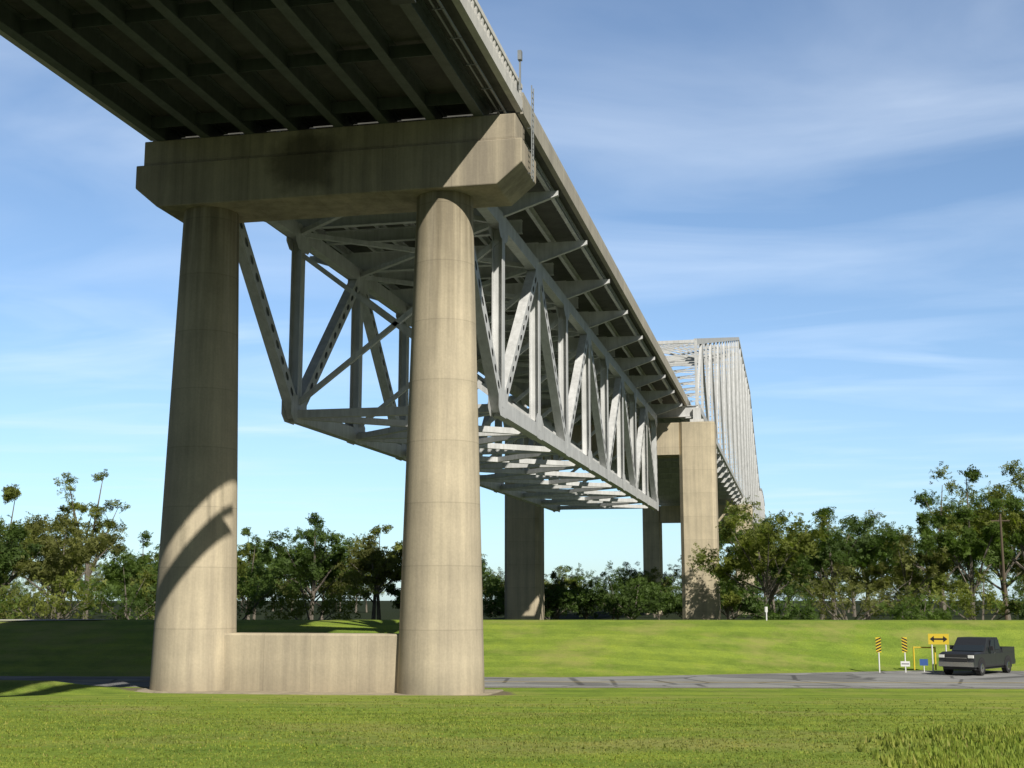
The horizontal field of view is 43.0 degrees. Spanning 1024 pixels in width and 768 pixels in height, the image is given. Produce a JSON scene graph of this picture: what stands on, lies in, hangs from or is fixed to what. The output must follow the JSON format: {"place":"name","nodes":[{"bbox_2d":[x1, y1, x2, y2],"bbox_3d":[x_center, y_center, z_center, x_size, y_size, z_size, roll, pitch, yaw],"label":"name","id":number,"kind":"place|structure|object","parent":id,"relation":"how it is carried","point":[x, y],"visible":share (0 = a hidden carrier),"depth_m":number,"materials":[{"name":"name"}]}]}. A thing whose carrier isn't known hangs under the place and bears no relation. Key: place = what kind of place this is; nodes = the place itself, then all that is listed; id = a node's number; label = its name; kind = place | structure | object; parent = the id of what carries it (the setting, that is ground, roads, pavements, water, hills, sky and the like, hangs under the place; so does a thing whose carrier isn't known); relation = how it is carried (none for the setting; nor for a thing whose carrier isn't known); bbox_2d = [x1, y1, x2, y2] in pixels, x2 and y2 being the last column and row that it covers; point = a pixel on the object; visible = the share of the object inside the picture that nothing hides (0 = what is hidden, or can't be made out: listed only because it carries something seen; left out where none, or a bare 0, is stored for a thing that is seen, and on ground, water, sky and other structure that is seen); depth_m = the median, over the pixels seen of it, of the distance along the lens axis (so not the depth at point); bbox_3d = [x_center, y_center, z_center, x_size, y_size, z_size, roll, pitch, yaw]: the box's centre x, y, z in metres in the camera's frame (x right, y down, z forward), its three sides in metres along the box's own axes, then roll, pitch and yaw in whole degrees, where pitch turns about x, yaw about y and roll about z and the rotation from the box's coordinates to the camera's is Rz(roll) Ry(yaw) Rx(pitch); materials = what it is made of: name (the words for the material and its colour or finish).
{"place":"outdoors","nodes":[
{"label":"outdoors","id":0,"kind":"place"},
{"bbox_2d":[135,633,502,694],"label":"pier base wall","id":1,"kind":"structure","parent":0,"point":[317,663],"depth_m":64.10,"materials":[{"name":"beige concrete"}]},
{"bbox_2d":[0,601,1023,767],"bbox_3d":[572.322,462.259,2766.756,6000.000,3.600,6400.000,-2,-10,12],"label":"ground","id":2,"kind":"structure","parent":0,"point":[570,644],"depth_m":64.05,"materials":[{"name":"green plant"}]},
{"bbox_2d":[0,585,22,618],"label":"brush","id":3,"kind":"object","parent":2,"relation":"on","point":[16,601],"visible":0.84,"depth_m":118.56,"materials":[{"name":"green plant"}]},
{"bbox_2d":[3,580,28,600],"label":"tree","id":4,"kind":"object","parent":2,"relation":"on","point":[11,588],"visible":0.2,"depth_m":379.16,"materials":[{"name":"green plant"}]},
{"bbox_2d":[0,579,42,618],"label":"brush","id":5,"kind":"object","parent":2,"relation":"on","point":[3,614],"visible":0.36,"depth_m":131.56,"materials":[{"name":"green plant"}]},
{"bbox_2d":[0,515,43,590],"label":"tree","id":6,"kind":"object","parent":2,"relation":"on","point":[11,554],"visible":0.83,"depth_m":140.43,"materials":[{"name":"green plant"}]},
{"bbox_2d":[19,581,43,608],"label":"tree","id":7,"kind":"object","parent":2,"relation":"on","point":[31,585],"visible":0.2,"depth_m":460.51,"materials":[{"name":"green plant"}]},
{"bbox_2d":[0,483,63,587],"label":"tree","id":8,"kind":"object","parent":2,"relation":"on","point":[10,493],"visible":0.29,"depth_m":156.29,"materials":[{"name":"green plant"}]},
{"bbox_2d":[12,523,82,618],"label":"tree","id":9,"kind":"object","parent":2,"relation":"on","point":[78,525],"visible":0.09,"depth_m":184.24,"materials":[{"name":"green plant"}]},
{"bbox_2d":[14,561,83,617],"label":"tree","id":10,"kind":"object","parent":2,"relation":"on","point":[28,582],"visible":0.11,"depth_m":266.83,"materials":[{"name":"green plant"}]},
{"bbox_2d":[0,619,105,620],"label":"road","id":11,"kind":"structure","parent":2,"relation":"on","point":[48,619],"depth_m":98.29,"materials":[{"name":"grey asphalt"}]},
{"bbox_2d":[0,566,112,618],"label":"brush","id":12,"kind":"object","parent":2,"relation":"on","point":[42,605],"visible":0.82,"depth_m":121.50,"materials":[{"name":"green plant"}]},
{"bbox_2d":[0,511,126,618],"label":"tree","id":13,"kind":"object","parent":2,"relation":"on","point":[75,550],"visible":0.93,"depth_m":142.75,"materials":[{"name":"green plant"}]},
{"bbox_2d":[44,566,101,611],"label":"tree","id":14,"kind":"object","parent":2,"relation":"on","point":[90,583],"visible":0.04,"depth_m":363.12,"materials":[{"name":"green plant"}]},
{"bbox_2d":[53,469,130,618],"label":"tall tree","id":15,"kind":"object","parent":2,"relation":"on","point":[96,512],"visible":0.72,"depth_m":187.49,"materials":[{"name":"green plant"}]},
{"bbox_2d":[81,560,107,611],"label":"tree","id":16,"kind":"object","parent":2,"relation":"on","point":[105,563],"visible":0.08,"depth_m":389.67,"materials":[{"name":"green plant"}]},
{"bbox_2d":[66,558,157,619],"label":"brush","id":17,"kind":"object","parent":2,"relation":"on","point":[110,596],"visible":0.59,"depth_m":124.12,"materials":[{"name":"green plant"}]},
{"bbox_2d":[95,530,159,619],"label":"tree","id":18,"kind":"object","parent":2,"relation":"on","point":[140,561],"visible":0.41,"depth_m":189.46,"materials":[{"name":"green plant"}]},
{"bbox_2d":[102,550,153,615],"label":"tree","id":19,"kind":"object","parent":2,"relation":"on","point":[148,556],"visible":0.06,"depth_m":279.71,"materials":[{"name":"green plant"}]},
{"bbox_2d":[102,564,157,618],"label":"tree","id":20,"kind":"object","parent":2,"relation":"on","point":[118,585],"visible":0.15,"depth_m":148.09,"materials":[{"name":"green plant"}]},
{"bbox_2d":[135,570,238,617],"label":"brush","id":21,"kind":"object","parent":2,"relation":"on","point":[145,582],"visible":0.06,"depth_m":129.36,"materials":[{"name":"green plant"}]},
{"bbox_2d":[130,543,252,619],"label":"tree","id":22,"kind":"object","parent":2,"relation":"on","point":[240,566],"visible":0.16,"depth_m":140.94,"materials":[{"name":"green plant"}]},
{"bbox_2d":[147,550,298,619],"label":"brush","id":23,"kind":"object","parent":2,"relation":"on","point":[253,604],"visible":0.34,"depth_m":127.11,"materials":[{"name":"green plant"}]},
{"bbox_2d":[237,527,271,619],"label":"tree","id":24,"kind":"object","parent":2,"relation":"on","point":[248,533],"visible":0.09,"depth_m":213.96,"materials":[{"name":"green plant"}]},
{"bbox_2d":[237,553,280,619],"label":"tree","id":25,"kind":"object","parent":2,"relation":"on","point":[254,610],"visible":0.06,"depth_m":204.84,"materials":[{"name":"green plant"}]},
{"bbox_2d":[237,541,299,619],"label":"tree","id":26,"kind":"object","parent":2,"relation":"on","point":[254,547],"visible":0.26,"depth_m":184.83,"materials":[{"name":"green plant"}]},
{"bbox_2d":[259,512,353,619],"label":"tree","id":27,"kind":"object","parent":2,"relation":"on","point":[285,567],"visible":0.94,"depth_m":161.28,"materials":[{"name":"green plant"}]},
{"bbox_2d":[262,547,353,619],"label":"tree","id":28,"kind":"object","parent":2,"relation":"on","point":[333,586],"visible":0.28,"depth_m":188.96,"materials":[{"name":"green plant"}]},
{"bbox_2d":[259,529,364,603],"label":"tree","id":29,"kind":"object","parent":2,"relation":"on","point":[269,544],"visible":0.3,"depth_m":165.35,"materials":[{"name":"green plant"}]},
{"bbox_2d":[254,558,378,619],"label":"brush","id":30,"kind":"object","parent":2,"relation":"on","point":[302,604],"visible":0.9,"depth_m":129.17,"materials":[{"name":"green plant"}]},
{"bbox_2d":[149,191,484,694],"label":"bridge pier columns","id":31,"kind":"structure","parent":2,"relation":"on","point":[441,647],"depth_m":65.04,"materials":[{"name":"beige concrete"}]},
{"bbox_2d":[0,0,522,140],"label":"approach deck slab","id":32,"kind":"structure","parent":31,"relation":"on","point":[469,19],"depth_m":61.09,"materials":[{"name":"grey concrete"}]},
{"bbox_2d":[390,0,415,4],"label":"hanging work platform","id":33,"kind":"structure","parent":32,"relation":"hanging from","point":[395,2],"depth_m":48.56,"materials":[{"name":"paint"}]},
{"bbox_2d":[428,0,681,407],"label":"deck conduits","id":34,"kind":"object","parent":32,"relation":"attached to","point":[439,3],"visible":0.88,"depth_m":64.07,"materials":[{"name":"grey metal"}]},
{"bbox_2d":[136,113,535,222],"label":"pier cap","id":35,"kind":"object","parent":31,"relation":"on","point":[401,167],"visible":0.98,"depth_m":67.29,"materials":[{"name":"beige concrete"}]},
{"bbox_2d":[0,0,492,140],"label":"approach girders","id":36,"kind":"object","parent":35,"relation":"on","point":[187,21],"visible":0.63,"depth_m":60.20,"materials":[{"name":"grey metal"}]},
{"bbox_2d":[517,50,533,181],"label":"drainpipe","id":37,"kind":"object","parent":35,"relation":"attached to","point":[519,55],"visible":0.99,"depth_m":66.81,"materials":[{"name":"grey metal"}]},
{"bbox_2d":[199,113,681,511],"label":"bridge truss","id":38,"kind":"object","parent":31,"relation":"on","point":[578,380],"visible":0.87,"depth_m":93.94,"materials":[{"name":"grey metal"}]},
{"bbox_2d":[182,92,688,406],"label":"bridge deck","id":39,"kind":"structure","parent":38,"relation":"on","point":[550,164],"depth_m":95.61,"materials":[{"name":"grey concrete"}]},
{"bbox_2d":[334,533,402,619],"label":"tree","id":40,"kind":"object","parent":2,"relation":"on","point":[378,567],"visible":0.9,"depth_m":159.50,"materials":[{"name":"green plant"}]},
{"bbox_2d":[347,574,393,611],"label":"tree","id":41,"kind":"object","parent":2,"relation":"on","point":[348,596],"visible":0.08,"depth_m":393.91,"materials":[{"name":"green plant"}]},
{"bbox_2d":[345,524,402,619],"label":"tree","id":42,"kind":"object","parent":2,"relation":"on","point":[397,546],"visible":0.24,"depth_m":173.47,"materials":[{"name":"green plant"}]},
{"bbox_2d":[384,583,400,608],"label":"tree","id":43,"kind":"object","parent":2,"relation":"on","point":[391,589],"visible":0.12,"depth_m":156.36,"materials":[{"name":"green plant"}]},
{"bbox_2d":[482,559,502,590],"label":"tree","id":44,"kind":"object","parent":2,"relation":"on","point":[487,575],"visible":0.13,"depth_m":246.43,"materials":[{"name":"green plant"}]},
{"bbox_2d":[0,671,1023,688],"bbox_3d":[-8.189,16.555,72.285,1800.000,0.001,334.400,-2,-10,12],"label":"road shoulders","id":45,"kind":"object","parent":2,"relation":"on","point":[603,687],"visible":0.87,"depth_m":67.53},
{"bbox_2d":[482,591,550,617],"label":"bush","id":46,"kind":"object","parent":2,"relation":"on","point":[497,613],"visible":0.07,"depth_m":198.98,"materials":[{"name":"green plant"}]},
{"bbox_2d":[483,567,550,591],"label":"tree","id":47,"kind":"object","parent":2,"relation":"on","point":[501,578],"visible":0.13,"depth_m":353.98,"materials":[{"name":"green plant"}]},
{"bbox_2d":[482,579,565,617],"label":"bush","id":48,"kind":"object","parent":2,"relation":"on","point":[499,597],"visible":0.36,"depth_m":191.18,"materials":[{"name":"green plant"}]},
{"bbox_2d":[547,571,581,619],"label":"tree","id":49,"kind":"object","parent":2,"relation":"on","point":[552,586],"visible":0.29,"depth_m":206.01,"materials":[{"name":"green plant"}]},
{"bbox_2d":[544,586,589,619],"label":"bush","id":50,"kind":"object","parent":2,"relation":"on","point":[548,612],"visible":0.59,"depth_m":190.31,"materials":[{"name":"green plant"}]},
{"bbox_2d":[544,580,589,619],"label":"tree","id":51,"kind":"object","parent":2,"relation":"on","point":[567,584],"visible":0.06,"depth_m":210.44,"materials":[{"name":"green plant"}]},
{"bbox_2d":[544,562,591,611],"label":"tree","id":52,"kind":"object","parent":2,"relation":"on","point":[559,569],"visible":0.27,"depth_m":365.93,"materials":[{"name":"green plant"}]},
{"bbox_2d":[550,565,595,611],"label":"tree","id":53,"kind":"object","parent":2,"relation":"on","point":[579,577],"visible":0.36,"depth_m":416.82,"materials":[{"name":"green plant"}]},
{"bbox_2d":[551,578,620,619],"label":"bush","id":54,"kind":"object","parent":2,"relation":"on","point":[585,607],"visible":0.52,"depth_m":202.82,"materials":[{"name":"green plant"}]},
{"bbox_2d":[586,561,628,593],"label":"tree","id":55,"kind":"object","parent":2,"relation":"on","point":[605,581],"visible":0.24,"depth_m":431.96,"materials":[{"name":"green plant"}]},
{"bbox_2d":[505,421,720,619],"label":"bridge pier","id":56,"kind":"structure","parent":2,"relation":"on","point":[691,446],"depth_m":171.48,"materials":[{"name":"concrete"}]},
{"bbox_2d":[579,571,654,619],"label":"bush","id":57,"kind":"object","parent":2,"relation":"on","point":[630,584],"visible":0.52,"depth_m":201.91,"materials":[{"name":"green plant"}]},
{"bbox_2d":[593,574,660,619],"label":"bush","id":58,"kind":"object","parent":2,"relation":"on","point":[635,596],"visible":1,"depth_m":195.34,"materials":[{"name":"green plant"}]},
{"bbox_2d":[616,561,668,584],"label":"tree","id":59,"kind":"object","parent":2,"relation":"on","point":[624,564],"visible":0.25,"depth_m":344.59,"materials":[{"name":"green plant"}]},
{"bbox_2d":[618,566,677,614],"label":"tree","id":60,"kind":"object","parent":2,"relation":"on","point":[654,577],"visible":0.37,"depth_m":322.77,"materials":[{"name":"green plant"}]},
{"bbox_2d":[626,585,677,619],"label":"bush","id":61,"kind":"object","parent":2,"relation":"on","point":[658,616],"visible":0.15,"depth_m":209.94,"materials":[{"name":"green plant"}]},
{"bbox_2d":[664,555,681,590],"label":"tree","id":62,"kind":"object","parent":2,"relation":"on","point":[674,570],"visible":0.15,"depth_m":392.79,"materials":[{"name":"green plant"}]},
{"bbox_2d":[648,576,723,618],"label":"bush","id":63,"kind":"object","parent":2,"relation":"on","point":[669,607],"visible":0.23,"depth_m":194.12,"materials":[{"name":"green plant"}]},
{"bbox_2d":[660,579,728,613],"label":"bush","id":64,"kind":"object","parent":2,"relation":"on","point":[678,598],"visible":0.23,"depth_m":190.07,"materials":[{"name":"green plant"}]},
{"bbox_2d":[642,504,754,614],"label":"bridge pier","id":65,"kind":"structure","parent":2,"relation":"on","point":[654,520],"depth_m":338.10,"materials":[{"name":"concrete"}]},
{"bbox_2d":[525,337,764,543],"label":"steel through truss","id":66,"kind":"object","parent":65,"relation":"on","point":[731,397],"visible":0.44,"depth_m":281.25,"materials":[{"name":"metal"}]},
{"bbox_2d":[720,576,743,619],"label":"tree","id":67,"kind":"object","parent":2,"relation":"on","point":[734,600],"visible":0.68,"depth_m":185.84,"materials":[{"name":"green plant"}]},
{"bbox_2d":[721,582,762,619],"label":"bush","id":68,"kind":"object","parent":2,"relation":"on","point":[741,615],"visible":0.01,"depth_m":229.76,"materials":[{"name":"green plant"}]},
{"bbox_2d":[720,577,778,619],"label":"bush","id":69,"kind":"object","parent":2,"relation":"on","point":[742,603],"visible":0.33,"depth_m":189.24,"materials":[{"name":"green plant"}]},
{"bbox_2d":[688,506,825,617],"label":"tree","id":70,"kind":"object","parent":2,"relation":"on","point":[739,578],"visible":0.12,"depth_m":160.46,"materials":[{"name":"green plant"}]},
{"bbox_2d":[731,584,792,615],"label":"bush","id":71,"kind":"object","parent":2,"relation":"on","point":[776,604],"visible":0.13,"depth_m":205.74,"materials":[{"name":"green plant"}]},
{"bbox_2d":[687,495,837,605],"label":"tree","id":72,"kind":"object","parent":2,"relation":"on","point":[752,547],"visible":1,"depth_m":149.70,"materials":[{"name":"green plant"}]},
{"bbox_2d":[719,515,833,614],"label":"tree","id":73,"kind":"object","parent":2,"relation":"on","point":[728,548],"visible":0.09,"depth_m":186.96,"materials":[{"name":"green plant"}]},
{"bbox_2d":[743,582,824,619],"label":"brush","id":74,"kind":"object","parent":2,"relation":"on","point":[801,613],"visible":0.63,"depth_m":122.93,"materials":[{"name":"green plant"}]},
{"bbox_2d":[772,568,804,614],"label":"tree","id":75,"kind":"object","parent":2,"relation":"on","point":[790,586],"visible":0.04,"depth_m":263.35,"materials":[{"name":"green plant"}]},
{"bbox_2d":[779,524,862,619],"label":"tree","id":76,"kind":"object","parent":2,"relation":"on","point":[827,575],"visible":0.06,"depth_m":186.78,"materials":[{"name":"green plant"}]},
{"bbox_2d":[822,575,865,612],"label":"tree","id":77,"kind":"object","parent":2,"relation":"on","point":[843,588],"visible":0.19,"depth_m":378.71,"materials":[{"name":"green plant"}]},
{"bbox_2d":[774,548,927,619],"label":"brush","id":78,"kind":"object","parent":2,"relation":"on","point":[819,590],"visible":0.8,"depth_m":128.64,"materials":[{"name":"green plant"}]},
{"bbox_2d":[762,506,940,619],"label":"tree","id":79,"kind":"object","parent":2,"relation":"on","point":[867,547],"visible":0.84,"depth_m":153.68,"materials":[{"name":"green plant"}]},
{"bbox_2d":[820,520,886,616],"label":"tree","id":80,"kind":"object","parent":2,"relation":"on","point":[853,607],"visible":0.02,"depth_m":288.75,"materials":[{"name":"green plant"}]},
{"bbox_2d":[826,515,934,619],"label":"tree","id":81,"kind":"object","parent":2,"relation":"on","point":[887,573],"visible":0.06,"depth_m":191.07,"materials":[{"name":"green plant"}]},
{"bbox_2d":[856,571,937,612],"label":"bush","id":82,"kind":"object","parent":2,"relation":"on","point":[896,595],"visible":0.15,"depth_m":315.67,"materials":[{"name":"green plant"}]},
{"bbox_2d":[836,530,961,608],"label":"tree","id":83,"kind":"object","parent":2,"relation":"on","point":[944,566],"visible":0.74,"depth_m":156.05,"materials":[{"name":"green plant"}]},
{"bbox_2d":[889,524,937,611],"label":"tree","id":84,"kind":"object","parent":2,"relation":"on","point":[919,549],"visible":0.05,"depth_m":300.45,"materials":[{"name":"green plant"}]},
{"bbox_2d":[875,588,961,619],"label":"brush","id":85,"kind":"object","parent":2,"relation":"on","point":[912,614],"visible":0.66,"depth_m":115.93,"materials":[{"name":"green plant"}]},
{"bbox_2d":[845,461,1021,612],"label":"tree","id":86,"kind":"object","parent":2,"relation":"on","point":[949,487],"visible":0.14,"depth_m":187.31,"materials":[{"name":"green plant"}]},
{"bbox_2d":[887,568,1023,619],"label":"brush","id":87,"kind":"object","parent":2,"relation":"on","point":[965,598],"visible":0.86,"depth_m":125.69,"materials":[{"name":"green plant"}]},
{"bbox_2d":[910,464,1023,619],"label":"tree","id":88,"kind":"object","parent":2,"relation":"on","point":[967,546],"visible":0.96,"depth_m":153.63,"materials":[{"name":"green plant"}]},
{"bbox_2d":[946,561,996,590],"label":"tree","id":89,"kind":"object","parent":2,"relation":"on","point":[953,577],"visible":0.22,"depth_m":401.93,"materials":[{"name":"green plant"}]},
{"bbox_2d":[921,486,1023,619],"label":"tree","id":90,"kind":"object","parent":2,"relation":"on","point":[999,565],"visible":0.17,"depth_m":186.35,"materials":[{"name":"green plant"}]},
{"bbox_2d":[952,459,1023,572],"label":"tree","id":91,"kind":"object","parent":2,"relation":"on","point":[1016,521],"visible":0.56,"depth_m":157.96,"materials":[{"name":"green plant"}]},
{"bbox_2d":[991,514,1009,619],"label":"utility pole","id":92,"kind":"object","parent":2,"relation":"on","point":[1000,520],"visible":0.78,"depth_m":133.98,"materials":[{"name":"brown wood"}]},
{"bbox_2d":[990,575,1023,619],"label":"brush","id":93,"kind":"object","parent":2,"relation":"on","point":[1021,613],"visible":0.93,"depth_m":121.59,"materials":[{"name":"green plant"}]},
{"bbox_2d":[997,512,1023,578],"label":"tree","id":94,"kind":"object","parent":2,"relation":"on","point":[1013,568],"visible":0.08,"depth_m":206.63,"materials":[{"name":"green plant"}]},
{"bbox_2d":[1006,570,1023,587],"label":"tree","id":95,"kind":"object","parent":2,"relation":"on","point":[1021,581],"visible":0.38,"depth_m":326.65,"materials":[{"name":"green plant"}]},
{"bbox_2d":[0,671,1023,687],"bbox_3d":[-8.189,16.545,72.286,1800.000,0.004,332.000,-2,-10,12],"label":"river road","id":96,"kind":"structure","parent":0,"point":[999,679],"depth_m":73.26,"materials":[{"name":"grey asphalt"}]},
{"bbox_2d":[875,637,880,672],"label":"object marker","id":97,"kind":"object","parent":96,"relation":"on","point":[878,644],"visible":1,"depth_m":81.53,"materials":[{"name":"yellow metal"}]},
{"bbox_2d":[901,637,909,672],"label":"object marker","id":98,"kind":"object","parent":96,"relation":"on","point":[905,663],"visible":1,"depth_m":81.53,"materials":[{"name":"yellow metal"}]},
{"bbox_2d":[913,647,936,669],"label":"pipe barrier","id":99,"kind":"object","parent":96,"relation":"on","point":[924,647],"depth_m":83.01,"materials":[{"name":"metal"}]},
{"bbox_2d":[928,634,948,671],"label":"road sign","id":100,"kind":"object","parent":96,"relation":"on","point":[938,639],"visible":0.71,"depth_m":82.40,"materials":[{"name":"yellow metal"}]},
{"bbox_2d":[938,637,1015,675],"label":"pickup truck","id":101,"kind":"object","parent":96,"relation":"on","point":[978,656],"visible":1,"depth_m":79.11,"materials":[{"name":"grey paint"}]},
{"bbox_2d":[0,0,1023,600],"label":"sky","id":102,"kind":"structure","parent":0,"point":[834,189],"materials":[{"name":"blue"}]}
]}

